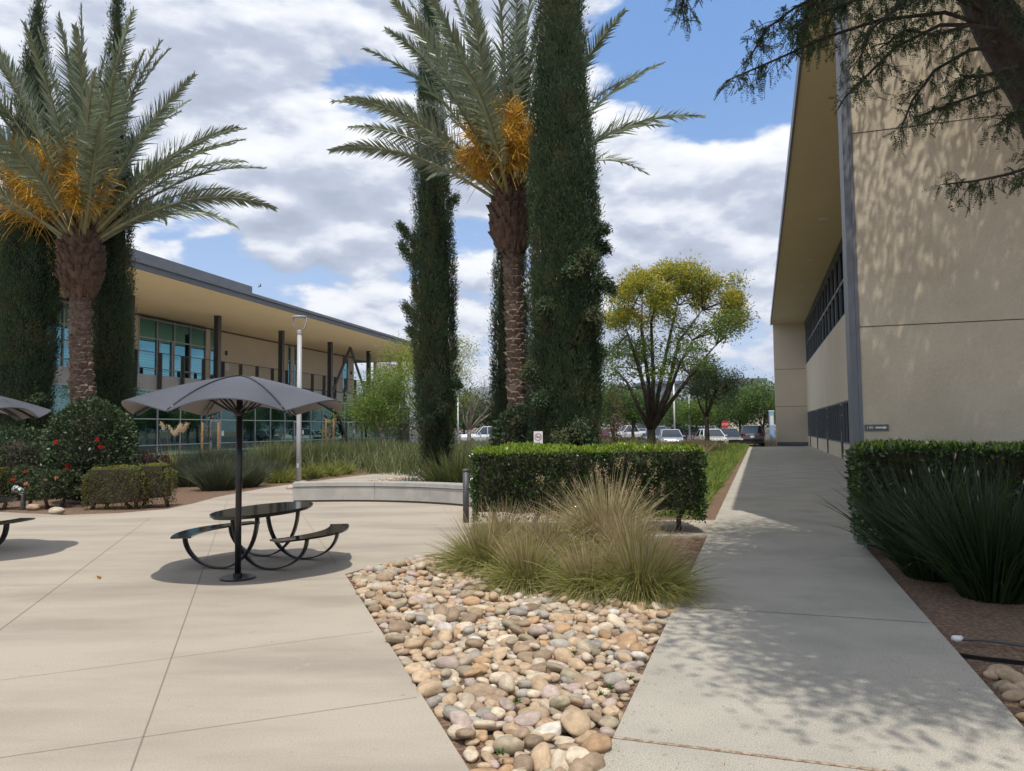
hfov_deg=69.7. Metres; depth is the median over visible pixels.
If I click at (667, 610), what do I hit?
cobble
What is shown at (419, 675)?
cobble
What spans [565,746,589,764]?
cobble
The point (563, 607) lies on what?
cobble
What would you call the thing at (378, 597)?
cobble
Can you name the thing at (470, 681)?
cobble
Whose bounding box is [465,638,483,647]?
cobble
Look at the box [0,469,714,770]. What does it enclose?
plaza
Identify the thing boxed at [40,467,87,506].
rose bush
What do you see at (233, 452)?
rosemary
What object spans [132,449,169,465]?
shrub
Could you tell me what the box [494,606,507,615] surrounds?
cobble
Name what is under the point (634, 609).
cobble
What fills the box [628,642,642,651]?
cobble
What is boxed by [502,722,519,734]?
cobble
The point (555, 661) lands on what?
cobble
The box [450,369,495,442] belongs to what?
tree
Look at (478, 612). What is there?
cobble
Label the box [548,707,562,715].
cobble
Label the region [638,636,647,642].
cobble
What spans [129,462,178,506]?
box hedge
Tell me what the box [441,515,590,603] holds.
grass clump
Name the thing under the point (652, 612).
cobble
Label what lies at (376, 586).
cobble
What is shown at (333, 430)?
wooden stake
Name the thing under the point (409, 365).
tree
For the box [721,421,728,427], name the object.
stop sign
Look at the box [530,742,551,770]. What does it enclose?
cobble
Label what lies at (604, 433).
parked car
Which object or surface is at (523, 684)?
cobble
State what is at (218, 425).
wooden stake
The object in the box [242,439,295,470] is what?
grass clump
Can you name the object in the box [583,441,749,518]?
green grass
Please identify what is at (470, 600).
cobble
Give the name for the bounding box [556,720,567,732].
cobble
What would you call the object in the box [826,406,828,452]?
pillar
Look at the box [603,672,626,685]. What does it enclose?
cobble
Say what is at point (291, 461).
grass clump
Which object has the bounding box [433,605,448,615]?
cobble
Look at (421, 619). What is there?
cobble
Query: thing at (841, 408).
pillar
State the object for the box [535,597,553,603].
cobble
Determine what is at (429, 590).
cobble
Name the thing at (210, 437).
sapling
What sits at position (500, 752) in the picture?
weed
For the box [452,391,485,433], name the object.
tree
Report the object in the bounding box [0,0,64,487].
cypress
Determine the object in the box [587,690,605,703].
cobble
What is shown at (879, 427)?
room sign
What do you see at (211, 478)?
rosemary
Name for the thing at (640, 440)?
grass clump
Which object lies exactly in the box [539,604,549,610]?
cobble
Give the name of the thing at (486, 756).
cobble
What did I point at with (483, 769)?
cobble
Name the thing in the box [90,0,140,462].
cypress
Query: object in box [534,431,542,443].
no smoking sign
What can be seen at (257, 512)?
picnic table
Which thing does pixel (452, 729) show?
cobble
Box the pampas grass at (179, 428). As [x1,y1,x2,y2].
[155,421,195,469]
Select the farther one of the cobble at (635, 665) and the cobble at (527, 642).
the cobble at (527, 642)
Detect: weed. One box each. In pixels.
[496,748,506,755]
[512,697,521,703]
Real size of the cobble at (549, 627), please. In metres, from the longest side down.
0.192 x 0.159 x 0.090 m
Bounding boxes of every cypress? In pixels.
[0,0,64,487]
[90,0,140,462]
[391,0,463,472]
[485,243,531,442]
[516,0,619,446]
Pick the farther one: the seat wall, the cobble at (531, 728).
the seat wall
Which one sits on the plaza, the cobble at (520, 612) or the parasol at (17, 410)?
the parasol at (17, 410)
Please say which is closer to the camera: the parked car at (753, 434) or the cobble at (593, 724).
the cobble at (593, 724)
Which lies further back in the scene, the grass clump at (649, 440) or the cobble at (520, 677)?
the grass clump at (649, 440)
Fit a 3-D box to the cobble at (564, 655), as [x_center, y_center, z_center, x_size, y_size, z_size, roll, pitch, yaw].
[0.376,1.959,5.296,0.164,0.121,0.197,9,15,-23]
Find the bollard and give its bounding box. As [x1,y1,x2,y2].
[462,469,468,522]
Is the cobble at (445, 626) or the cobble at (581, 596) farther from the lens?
the cobble at (581, 596)
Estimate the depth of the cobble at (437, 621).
6.19 m
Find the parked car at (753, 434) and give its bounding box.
[739,425,764,445]
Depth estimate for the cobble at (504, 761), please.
3.66 m
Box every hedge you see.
[0,466,17,509]
[80,464,153,510]
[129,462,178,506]
[467,440,709,529]
[844,437,1023,547]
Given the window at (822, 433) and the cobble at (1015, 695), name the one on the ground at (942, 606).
the cobble at (1015, 695)
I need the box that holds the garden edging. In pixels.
[959,653,1023,665]
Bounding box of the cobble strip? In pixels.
[369,475,425,481]
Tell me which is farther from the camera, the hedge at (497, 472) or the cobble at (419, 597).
the hedge at (497, 472)
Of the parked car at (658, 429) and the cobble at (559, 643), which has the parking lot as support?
the parked car at (658, 429)
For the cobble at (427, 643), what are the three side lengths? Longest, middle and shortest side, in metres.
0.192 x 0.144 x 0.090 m
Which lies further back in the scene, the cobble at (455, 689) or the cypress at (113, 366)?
the cypress at (113, 366)
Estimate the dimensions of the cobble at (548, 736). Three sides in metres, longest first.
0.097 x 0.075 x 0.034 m
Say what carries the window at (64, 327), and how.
in the office building at (194, 325)
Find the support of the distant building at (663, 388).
on the parking lot
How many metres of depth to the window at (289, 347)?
67.93 m
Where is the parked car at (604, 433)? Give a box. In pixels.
[598,429,615,437]
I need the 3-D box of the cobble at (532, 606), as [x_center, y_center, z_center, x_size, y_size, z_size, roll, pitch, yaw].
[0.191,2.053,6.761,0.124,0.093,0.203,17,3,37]
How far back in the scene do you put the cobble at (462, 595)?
7.22 m
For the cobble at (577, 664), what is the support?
on the ground at (942, 606)
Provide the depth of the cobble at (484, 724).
4.02 m
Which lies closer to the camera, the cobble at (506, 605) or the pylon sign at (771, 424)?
the cobble at (506, 605)
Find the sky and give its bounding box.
[0,0,803,388]
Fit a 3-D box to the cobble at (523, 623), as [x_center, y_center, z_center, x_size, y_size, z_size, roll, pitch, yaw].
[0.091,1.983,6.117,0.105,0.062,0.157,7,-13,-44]
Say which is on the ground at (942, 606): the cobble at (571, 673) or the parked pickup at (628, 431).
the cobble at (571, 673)
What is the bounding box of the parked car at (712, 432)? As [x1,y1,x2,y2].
[693,429,728,443]
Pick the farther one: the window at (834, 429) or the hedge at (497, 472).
the window at (834, 429)
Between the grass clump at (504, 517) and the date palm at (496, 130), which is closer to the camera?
the grass clump at (504, 517)
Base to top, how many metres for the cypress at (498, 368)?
10.176 m
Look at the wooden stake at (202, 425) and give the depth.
36.78 m
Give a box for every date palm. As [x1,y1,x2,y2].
[0,3,278,485]
[326,0,706,408]
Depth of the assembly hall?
10.25 m
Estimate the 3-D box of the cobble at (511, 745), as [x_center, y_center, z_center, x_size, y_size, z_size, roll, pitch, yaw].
[-0.018,1.876,3.822,0.157,0.103,0.194,26,-39,-24]
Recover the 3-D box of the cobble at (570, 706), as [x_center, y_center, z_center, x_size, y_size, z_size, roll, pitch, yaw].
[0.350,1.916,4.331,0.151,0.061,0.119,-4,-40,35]
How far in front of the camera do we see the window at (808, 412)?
61.17 m
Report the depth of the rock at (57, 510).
15.02 m
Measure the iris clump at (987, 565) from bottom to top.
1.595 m
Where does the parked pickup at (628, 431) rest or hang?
on the parking lot
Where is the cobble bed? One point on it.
(404, 583)
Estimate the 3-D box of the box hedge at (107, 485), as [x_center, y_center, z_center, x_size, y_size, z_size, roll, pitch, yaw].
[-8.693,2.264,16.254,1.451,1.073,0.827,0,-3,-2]
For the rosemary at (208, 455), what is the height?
1.312 m
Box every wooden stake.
[201,422,203,454]
[217,422,219,450]
[325,419,326,444]
[333,419,334,444]
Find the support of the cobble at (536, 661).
on the ground at (942, 606)
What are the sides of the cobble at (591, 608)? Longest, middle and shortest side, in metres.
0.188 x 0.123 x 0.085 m
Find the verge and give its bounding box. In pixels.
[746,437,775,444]
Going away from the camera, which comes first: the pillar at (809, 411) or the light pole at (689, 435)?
the pillar at (809, 411)
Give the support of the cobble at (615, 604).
on the ground at (942, 606)
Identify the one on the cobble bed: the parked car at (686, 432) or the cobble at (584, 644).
the cobble at (584, 644)
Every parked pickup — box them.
[459,426,493,443]
[609,425,645,439]
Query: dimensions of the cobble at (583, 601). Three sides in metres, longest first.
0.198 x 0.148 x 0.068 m
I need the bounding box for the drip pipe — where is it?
[962,638,1023,646]
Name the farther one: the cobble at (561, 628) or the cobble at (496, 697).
the cobble at (561, 628)
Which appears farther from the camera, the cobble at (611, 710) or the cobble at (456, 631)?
the cobble at (456, 631)
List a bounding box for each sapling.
[200,413,224,448]
[318,407,345,443]
[601,382,635,442]
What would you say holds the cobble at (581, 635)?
on the ground at (942, 606)
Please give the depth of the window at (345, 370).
78.74 m
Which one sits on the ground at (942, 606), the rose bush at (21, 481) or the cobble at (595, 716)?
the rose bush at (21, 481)
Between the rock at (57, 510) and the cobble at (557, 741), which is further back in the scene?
the rock at (57, 510)
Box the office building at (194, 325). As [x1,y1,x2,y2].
[0,209,418,457]
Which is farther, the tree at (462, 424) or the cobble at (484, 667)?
the tree at (462, 424)
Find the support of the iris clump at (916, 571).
on the ground at (942, 606)
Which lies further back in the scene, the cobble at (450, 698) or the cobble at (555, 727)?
the cobble at (450, 698)
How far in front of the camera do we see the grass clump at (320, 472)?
25.80 m
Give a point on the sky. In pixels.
(713, 188)
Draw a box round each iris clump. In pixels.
[402,441,472,482]
[434,443,496,482]
[811,447,1023,582]
[850,435,1023,604]
[907,450,1023,522]
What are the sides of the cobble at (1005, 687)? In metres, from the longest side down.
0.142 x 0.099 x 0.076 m
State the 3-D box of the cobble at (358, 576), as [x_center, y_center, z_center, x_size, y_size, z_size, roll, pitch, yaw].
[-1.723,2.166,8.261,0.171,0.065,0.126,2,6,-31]
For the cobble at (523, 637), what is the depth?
5.72 m
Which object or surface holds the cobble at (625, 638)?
on the cobble bed
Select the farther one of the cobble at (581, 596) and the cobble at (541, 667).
the cobble at (581, 596)
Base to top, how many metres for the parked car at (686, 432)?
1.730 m
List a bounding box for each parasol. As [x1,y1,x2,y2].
[0,396,51,420]
[121,375,341,581]
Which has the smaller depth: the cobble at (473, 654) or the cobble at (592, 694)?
the cobble at (592, 694)
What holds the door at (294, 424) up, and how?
in the office building at (194, 325)
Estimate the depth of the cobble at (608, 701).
4.39 m
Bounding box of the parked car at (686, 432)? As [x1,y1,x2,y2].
[670,426,695,438]
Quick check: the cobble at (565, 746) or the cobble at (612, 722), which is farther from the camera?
the cobble at (612, 722)
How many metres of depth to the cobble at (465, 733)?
3.90 m
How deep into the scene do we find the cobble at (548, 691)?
4.57 m
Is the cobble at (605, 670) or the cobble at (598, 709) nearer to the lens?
the cobble at (598, 709)
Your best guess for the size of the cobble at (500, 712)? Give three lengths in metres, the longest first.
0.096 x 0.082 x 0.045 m
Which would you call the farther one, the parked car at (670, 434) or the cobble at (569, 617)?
the parked car at (670, 434)
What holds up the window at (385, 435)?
in the office building at (194, 325)
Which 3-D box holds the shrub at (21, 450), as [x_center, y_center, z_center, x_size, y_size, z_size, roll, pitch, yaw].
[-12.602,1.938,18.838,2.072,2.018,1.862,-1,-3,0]
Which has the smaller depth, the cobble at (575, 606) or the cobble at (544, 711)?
the cobble at (544, 711)
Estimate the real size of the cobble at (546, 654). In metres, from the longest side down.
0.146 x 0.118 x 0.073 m
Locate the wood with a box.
[405,378,775,436]
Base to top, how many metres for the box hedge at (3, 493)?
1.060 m
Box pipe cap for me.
[951,635,963,641]
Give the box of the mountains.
[357,380,774,429]
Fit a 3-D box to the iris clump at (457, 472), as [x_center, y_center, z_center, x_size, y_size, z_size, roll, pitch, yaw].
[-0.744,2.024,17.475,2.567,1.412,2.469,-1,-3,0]
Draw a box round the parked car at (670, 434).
[657,429,685,443]
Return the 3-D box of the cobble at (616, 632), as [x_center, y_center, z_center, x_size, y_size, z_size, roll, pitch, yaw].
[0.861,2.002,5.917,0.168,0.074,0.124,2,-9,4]
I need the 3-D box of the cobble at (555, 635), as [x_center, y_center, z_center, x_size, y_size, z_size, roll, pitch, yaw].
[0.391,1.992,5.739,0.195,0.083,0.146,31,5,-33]
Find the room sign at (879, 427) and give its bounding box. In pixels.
[865,424,888,430]
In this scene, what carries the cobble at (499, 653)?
on the cobble bed
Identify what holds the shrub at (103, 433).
on the ground at (942, 606)
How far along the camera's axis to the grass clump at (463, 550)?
8.48 m
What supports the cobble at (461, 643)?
on the ground at (942, 606)
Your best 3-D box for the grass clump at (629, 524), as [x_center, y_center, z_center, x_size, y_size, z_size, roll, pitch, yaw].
[1.472,2.115,8.904,1.979,1.634,1.886,-1,-3,0]
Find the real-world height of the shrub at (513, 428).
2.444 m
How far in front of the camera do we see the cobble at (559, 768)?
3.53 m
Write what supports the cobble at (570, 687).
on the ground at (942, 606)
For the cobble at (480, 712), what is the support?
on the ground at (942, 606)
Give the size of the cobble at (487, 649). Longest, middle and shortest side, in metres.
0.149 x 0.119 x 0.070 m
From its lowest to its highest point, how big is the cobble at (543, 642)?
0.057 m
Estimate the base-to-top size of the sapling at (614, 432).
3.123 m
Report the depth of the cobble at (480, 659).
5.21 m
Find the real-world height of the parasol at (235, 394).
2.288 m
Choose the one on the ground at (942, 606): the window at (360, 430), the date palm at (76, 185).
the date palm at (76, 185)
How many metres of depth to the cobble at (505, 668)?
5.01 m
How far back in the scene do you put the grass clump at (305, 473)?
25.20 m
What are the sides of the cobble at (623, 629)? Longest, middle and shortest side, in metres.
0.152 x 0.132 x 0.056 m
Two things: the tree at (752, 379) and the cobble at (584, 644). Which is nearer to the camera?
the cobble at (584, 644)
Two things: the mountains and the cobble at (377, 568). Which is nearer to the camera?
the cobble at (377, 568)
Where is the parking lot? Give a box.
[410,430,807,445]
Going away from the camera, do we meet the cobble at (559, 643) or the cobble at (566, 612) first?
the cobble at (559, 643)
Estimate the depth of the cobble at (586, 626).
6.11 m
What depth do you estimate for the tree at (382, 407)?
43.84 m
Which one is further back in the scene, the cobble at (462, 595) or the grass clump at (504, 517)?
the grass clump at (504, 517)
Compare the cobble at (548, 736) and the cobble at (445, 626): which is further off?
the cobble at (445, 626)
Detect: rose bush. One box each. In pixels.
[2,463,53,504]
[18,471,70,508]
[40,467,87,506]
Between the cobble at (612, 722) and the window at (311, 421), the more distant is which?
the window at (311, 421)
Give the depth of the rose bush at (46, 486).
16.24 m
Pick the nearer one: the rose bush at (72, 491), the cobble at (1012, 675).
the cobble at (1012, 675)
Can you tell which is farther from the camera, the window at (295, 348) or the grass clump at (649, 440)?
the window at (295, 348)
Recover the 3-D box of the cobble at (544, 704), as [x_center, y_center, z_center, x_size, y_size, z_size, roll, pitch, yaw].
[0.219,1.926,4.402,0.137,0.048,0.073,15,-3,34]
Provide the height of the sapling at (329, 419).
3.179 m
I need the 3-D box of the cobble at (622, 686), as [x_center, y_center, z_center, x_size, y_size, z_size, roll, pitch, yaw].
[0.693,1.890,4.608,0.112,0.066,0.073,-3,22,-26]
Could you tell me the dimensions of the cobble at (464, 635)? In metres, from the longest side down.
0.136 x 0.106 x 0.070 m
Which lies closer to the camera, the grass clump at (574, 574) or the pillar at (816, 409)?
the grass clump at (574, 574)
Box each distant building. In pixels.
[632,381,682,428]
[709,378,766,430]
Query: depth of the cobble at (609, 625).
6.05 m
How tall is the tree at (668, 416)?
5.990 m
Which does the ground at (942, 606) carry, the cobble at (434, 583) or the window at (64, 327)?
the cobble at (434, 583)
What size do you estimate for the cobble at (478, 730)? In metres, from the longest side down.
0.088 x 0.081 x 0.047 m
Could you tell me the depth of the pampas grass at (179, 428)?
28.87 m
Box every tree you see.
[323,358,416,441]
[366,331,484,409]
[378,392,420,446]
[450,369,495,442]
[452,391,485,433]
[472,398,495,427]
[599,385,625,438]
[600,250,760,444]
[611,384,645,439]
[660,395,695,430]
[664,0,1023,216]
[675,398,720,432]
[678,353,753,441]
[699,391,731,428]
[709,381,763,431]
[724,375,759,428]
[730,368,775,438]
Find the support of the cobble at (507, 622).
on the cobble
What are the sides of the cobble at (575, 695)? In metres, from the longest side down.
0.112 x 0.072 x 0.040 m
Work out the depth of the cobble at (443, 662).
5.03 m
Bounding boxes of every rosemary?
[157,451,224,486]
[172,444,232,465]
[178,455,259,490]
[200,443,262,464]
[209,452,279,487]
[247,456,291,481]
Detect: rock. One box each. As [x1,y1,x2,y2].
[26,504,40,510]
[48,507,65,514]
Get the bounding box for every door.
[209,420,223,451]
[293,421,303,443]
[347,422,354,444]
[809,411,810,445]
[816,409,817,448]
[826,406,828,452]
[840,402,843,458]
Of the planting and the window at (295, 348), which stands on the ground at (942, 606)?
the planting
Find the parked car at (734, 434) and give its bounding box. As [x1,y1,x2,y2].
[720,428,742,443]
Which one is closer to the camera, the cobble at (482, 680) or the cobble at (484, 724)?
the cobble at (484, 724)
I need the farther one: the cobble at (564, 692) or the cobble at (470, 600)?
the cobble at (470, 600)
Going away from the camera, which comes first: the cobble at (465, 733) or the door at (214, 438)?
the cobble at (465, 733)
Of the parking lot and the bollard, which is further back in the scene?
the parking lot
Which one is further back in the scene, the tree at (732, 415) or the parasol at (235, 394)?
the tree at (732, 415)
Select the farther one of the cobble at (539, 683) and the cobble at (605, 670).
the cobble at (605, 670)
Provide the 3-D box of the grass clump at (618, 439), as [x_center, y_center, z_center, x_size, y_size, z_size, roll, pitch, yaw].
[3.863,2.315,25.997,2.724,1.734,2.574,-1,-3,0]
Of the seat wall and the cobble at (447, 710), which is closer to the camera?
the cobble at (447, 710)
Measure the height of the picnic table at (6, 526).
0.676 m
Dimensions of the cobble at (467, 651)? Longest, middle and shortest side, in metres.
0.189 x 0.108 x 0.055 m
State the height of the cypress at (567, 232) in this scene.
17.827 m
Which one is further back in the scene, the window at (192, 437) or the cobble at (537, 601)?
the window at (192, 437)
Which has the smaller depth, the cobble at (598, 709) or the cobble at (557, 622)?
the cobble at (598, 709)
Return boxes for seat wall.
[292,481,526,513]
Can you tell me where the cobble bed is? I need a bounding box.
[346,554,999,770]
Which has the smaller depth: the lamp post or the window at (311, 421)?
the lamp post
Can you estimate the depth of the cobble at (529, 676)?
4.84 m
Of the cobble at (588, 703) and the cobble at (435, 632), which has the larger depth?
the cobble at (435, 632)
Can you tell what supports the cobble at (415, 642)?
on the cobble bed
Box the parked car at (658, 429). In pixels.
[643,426,665,440]
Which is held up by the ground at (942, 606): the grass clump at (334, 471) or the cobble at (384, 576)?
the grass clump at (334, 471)
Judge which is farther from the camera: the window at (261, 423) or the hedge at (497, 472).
the window at (261, 423)
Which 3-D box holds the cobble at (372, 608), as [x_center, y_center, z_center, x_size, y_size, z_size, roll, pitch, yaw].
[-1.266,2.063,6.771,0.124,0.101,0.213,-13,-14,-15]
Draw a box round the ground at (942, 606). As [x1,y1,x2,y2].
[0,426,1023,770]
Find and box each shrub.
[0,422,55,498]
[39,395,141,501]
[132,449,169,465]
[487,399,529,446]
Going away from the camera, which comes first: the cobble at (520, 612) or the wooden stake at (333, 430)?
the cobble at (520, 612)
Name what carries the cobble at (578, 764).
on the ground at (942, 606)
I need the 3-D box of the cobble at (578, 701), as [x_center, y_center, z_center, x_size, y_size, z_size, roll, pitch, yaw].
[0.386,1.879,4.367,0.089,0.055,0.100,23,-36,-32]
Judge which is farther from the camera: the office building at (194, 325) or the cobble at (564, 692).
the office building at (194, 325)
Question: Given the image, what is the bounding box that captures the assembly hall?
[770,0,1023,544]
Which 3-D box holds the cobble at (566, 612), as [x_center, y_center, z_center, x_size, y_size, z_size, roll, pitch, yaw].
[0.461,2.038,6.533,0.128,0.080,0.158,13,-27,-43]
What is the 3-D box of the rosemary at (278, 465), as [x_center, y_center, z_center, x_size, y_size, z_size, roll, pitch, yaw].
[-8.340,2.781,24.656,1.862,0.884,1.889,-3,-4,41]
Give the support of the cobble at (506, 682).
on the cobble at (498, 691)
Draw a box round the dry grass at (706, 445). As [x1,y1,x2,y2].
[603,434,728,453]
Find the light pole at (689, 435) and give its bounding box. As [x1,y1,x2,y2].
[682,370,691,440]
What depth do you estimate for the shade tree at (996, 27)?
5.47 m
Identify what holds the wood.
on the ground at (942, 606)
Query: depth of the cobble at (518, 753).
3.75 m
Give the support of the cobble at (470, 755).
on the ground at (942, 606)
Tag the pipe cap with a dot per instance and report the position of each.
(957, 638)
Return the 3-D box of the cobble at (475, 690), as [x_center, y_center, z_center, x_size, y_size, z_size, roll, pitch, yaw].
[-0.205,1.928,4.625,0.216,0.101,0.159,7,10,-10]
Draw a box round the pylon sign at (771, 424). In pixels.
[768,410,774,442]
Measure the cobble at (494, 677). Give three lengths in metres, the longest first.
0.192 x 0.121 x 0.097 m
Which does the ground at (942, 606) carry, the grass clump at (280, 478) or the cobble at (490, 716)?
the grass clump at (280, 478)
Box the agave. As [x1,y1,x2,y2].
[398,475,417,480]
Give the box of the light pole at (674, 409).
[673,375,675,428]
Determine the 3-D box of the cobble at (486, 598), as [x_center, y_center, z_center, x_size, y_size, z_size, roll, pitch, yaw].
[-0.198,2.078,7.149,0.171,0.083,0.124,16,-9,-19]
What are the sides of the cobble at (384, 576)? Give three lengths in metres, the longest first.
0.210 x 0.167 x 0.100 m
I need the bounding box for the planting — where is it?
[247,431,658,476]
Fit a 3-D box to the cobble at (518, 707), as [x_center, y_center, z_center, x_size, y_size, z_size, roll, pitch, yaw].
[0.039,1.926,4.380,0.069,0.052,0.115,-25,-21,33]
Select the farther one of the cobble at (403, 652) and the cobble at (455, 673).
the cobble at (403, 652)
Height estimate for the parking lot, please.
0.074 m
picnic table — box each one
[0,497,34,544]
[170,501,348,569]
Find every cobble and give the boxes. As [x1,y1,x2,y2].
[352,575,365,579]
[368,604,381,613]
[371,582,387,591]
[371,596,389,600]
[373,565,387,572]
[376,571,394,581]
[379,598,392,608]
[385,632,404,643]
[386,613,400,619]
[387,620,410,632]
[391,598,407,609]
[392,643,403,651]
[395,648,410,655]
[403,636,426,648]
[404,662,421,674]
[408,594,427,601]
[412,669,431,682]
[413,612,429,619]
[416,616,428,623]
[416,678,444,697]
[421,640,444,648]
[426,587,440,594]
[426,695,442,707]
[427,614,445,621]
[428,629,438,637]
[429,581,441,586]
[432,589,451,596]
[432,619,443,626]
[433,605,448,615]
[434,656,459,669]
[434,705,444,716]
[437,630,452,641]
[437,669,458,680]
[438,622,453,633]
[442,692,456,705]
[442,705,468,719]
[446,587,460,591]
[446,608,460,622]
[446,685,462,694]
[447,724,475,739]
[450,710,472,728]
[452,628,460,637]
[454,582,465,589]
[455,621,472,631]
[455,728,475,737]
[456,592,472,598]
[456,665,473,677]
[457,639,472,650]
[459,612,477,622]
[459,656,472,665]
[459,692,475,707]
[462,596,480,605]
[462,631,475,636]
[463,683,494,698]
[463,749,478,762]
[464,648,477,653]
[464,668,481,676]
[464,678,476,686]
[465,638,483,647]
[465,738,479,745]
[468,650,480,660]
[469,608,482,618]
[469,768,499,770]
[470,701,484,711]
[472,664,488,674]
[472,719,496,728]
[473,655,491,663]
[474,728,487,737]
[475,605,489,610]
[476,677,490,684]
[476,707,491,718]
[480,648,493,651]
[481,750,495,762]
[482,712,497,721]
[484,595,499,601]
[485,694,503,701]
[487,721,506,731]
[489,672,515,685]
[491,706,505,719]
[492,647,507,660]
[492,735,524,755]
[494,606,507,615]
[494,665,513,672]
[494,688,509,697]
[496,602,509,609]
[496,634,515,642]
[498,674,514,692]
[498,697,514,711]
[498,757,513,765]
[498,764,513,770]
[499,638,519,649]
[501,618,515,626]
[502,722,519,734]
[505,636,518,644]
[509,607,527,616]
[509,625,524,634]
[513,645,530,653]
[513,726,530,738]
[513,754,533,770]
[514,704,525,712]
[514,711,541,726]
[514,751,525,757]
[515,620,530,626]
[515,697,529,705]
[516,651,533,663]
[516,675,525,679]
[517,639,540,651]
[517,679,531,688]
[517,706,549,717]
[518,633,533,640]
[519,662,532,669]
[521,726,533,731]
[524,734,543,747]
[525,603,539,611]
[525,617,539,623]
[526,672,551,682]
[527,690,540,698]
[528,599,541,605]
[528,626,547,636]
[530,662,546,672]
[530,675,548,690]
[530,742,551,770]
[532,649,552,660]
[532,658,546,664]
[533,717,549,728]
[533,721,561,742]
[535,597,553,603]
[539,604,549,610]
[539,639,549,644]
[539,700,549,709]
[541,591,553,596]
[541,684,559,698]
[541,733,555,741]
[542,624,556,631]
[546,662,565,672]
[547,659,566,664]
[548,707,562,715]
[549,612,564,621]
[549,639,570,647]
[549,695,570,708]
[551,632,567,640]
[551,748,568,770]
[552,623,570,633]
[552,648,575,664]
[552,736,574,746]
[553,620,565,624]
[555,766,565,770]
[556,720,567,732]
[557,605,569,610]
[557,743,577,749]
[558,610,571,613]
[559,676,573,683]
[559,689,571,696]
[559,704,580,711]
[560,668,579,679]
[560,709,590,736]
[562,630,574,638]
[563,613,573,621]
[564,683,582,692]
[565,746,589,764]
[568,637,581,646]
[568,657,586,671]
[568,758,592,770]
[569,601,580,610]
[569,751,605,770]
[570,693,582,697]
[570,697,584,706]
[572,730,593,742]
[573,672,594,688]
[575,632,586,638]
[576,598,592,604]
[576,640,592,653]
[576,655,593,662]
[577,591,595,598]
[577,622,591,628]
[580,698,595,708]
[581,733,611,752]
[582,604,595,611]
[584,671,601,680]
[587,640,603,648]
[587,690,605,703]
[587,711,602,722]
[589,643,600,656]
[590,627,609,637]
[590,719,596,728]
[593,706,602,715]
[597,622,614,629]
[598,629,611,638]
[598,667,614,673]
[598,715,619,728]
[599,726,615,737]
[602,698,616,707]
[602,704,619,715]
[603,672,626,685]
[604,710,623,720]
[606,600,621,607]
[607,613,626,628]
[610,629,622,636]
[613,650,633,660]
[614,680,629,692]
[615,669,626,672]
[616,631,637,649]
[617,652,632,661]
[620,626,636,633]
[620,661,639,670]
[623,672,642,681]
[628,604,644,614]
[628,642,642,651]
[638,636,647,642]
[641,625,657,633]
[645,609,658,618]
[651,602,669,609]
[657,608,676,615]
[987,664,1013,669]
[992,680,1010,688]
[996,668,1023,683]
[999,682,1023,692]
[1001,688,1023,701]
[1014,681,1023,687]
[1015,712,1023,722]
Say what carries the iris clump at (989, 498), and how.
on the ground at (942, 606)
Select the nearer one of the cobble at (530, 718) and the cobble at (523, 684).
the cobble at (530, 718)
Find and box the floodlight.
[11,485,26,508]
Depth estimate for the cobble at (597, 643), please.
5.62 m
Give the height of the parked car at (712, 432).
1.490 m
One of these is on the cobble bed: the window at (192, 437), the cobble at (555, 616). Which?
the cobble at (555, 616)
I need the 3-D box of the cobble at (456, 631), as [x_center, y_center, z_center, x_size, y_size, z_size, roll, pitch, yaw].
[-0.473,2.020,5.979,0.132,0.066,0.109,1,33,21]
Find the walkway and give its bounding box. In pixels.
[598,445,1023,770]
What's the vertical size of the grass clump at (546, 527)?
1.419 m
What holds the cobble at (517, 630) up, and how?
on the cobble bed
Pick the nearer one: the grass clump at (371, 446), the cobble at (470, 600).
the cobble at (470, 600)
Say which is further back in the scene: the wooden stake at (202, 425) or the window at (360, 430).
the window at (360, 430)
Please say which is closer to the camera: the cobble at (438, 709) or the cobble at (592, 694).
the cobble at (438, 709)
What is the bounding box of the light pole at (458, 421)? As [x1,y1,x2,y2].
[456,397,459,443]
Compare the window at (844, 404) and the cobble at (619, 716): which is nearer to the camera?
the cobble at (619, 716)
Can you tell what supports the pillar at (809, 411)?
in the assembly hall
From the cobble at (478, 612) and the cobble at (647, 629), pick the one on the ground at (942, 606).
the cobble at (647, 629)
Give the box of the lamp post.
[292,315,306,481]
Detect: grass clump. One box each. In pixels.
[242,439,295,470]
[256,436,311,468]
[264,461,301,483]
[283,441,326,468]
[285,460,317,479]
[293,460,328,478]
[301,435,349,465]
[310,460,349,476]
[323,441,368,465]
[329,457,361,474]
[344,434,391,465]
[370,439,407,459]
[391,439,423,457]
[405,503,555,580]
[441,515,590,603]
[453,496,549,546]
[494,496,605,561]
[510,521,658,612]
[525,457,686,552]
[553,508,742,614]
[557,497,708,568]
[600,429,645,444]
[606,432,660,444]
[624,431,672,445]
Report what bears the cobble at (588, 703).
on the ground at (942, 606)
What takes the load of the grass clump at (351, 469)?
on the ground at (942, 606)
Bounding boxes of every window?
[45,383,157,456]
[46,299,90,365]
[138,316,206,378]
[156,409,235,457]
[209,330,213,378]
[242,407,295,453]
[288,345,290,384]
[294,347,296,386]
[301,404,343,448]
[342,356,347,392]
[344,403,379,443]
[380,407,409,443]
[805,246,844,363]
[808,412,809,435]
[810,410,816,437]
[817,407,826,439]
[828,403,840,442]
[842,401,849,444]
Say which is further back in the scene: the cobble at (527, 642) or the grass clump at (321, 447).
the grass clump at (321, 447)

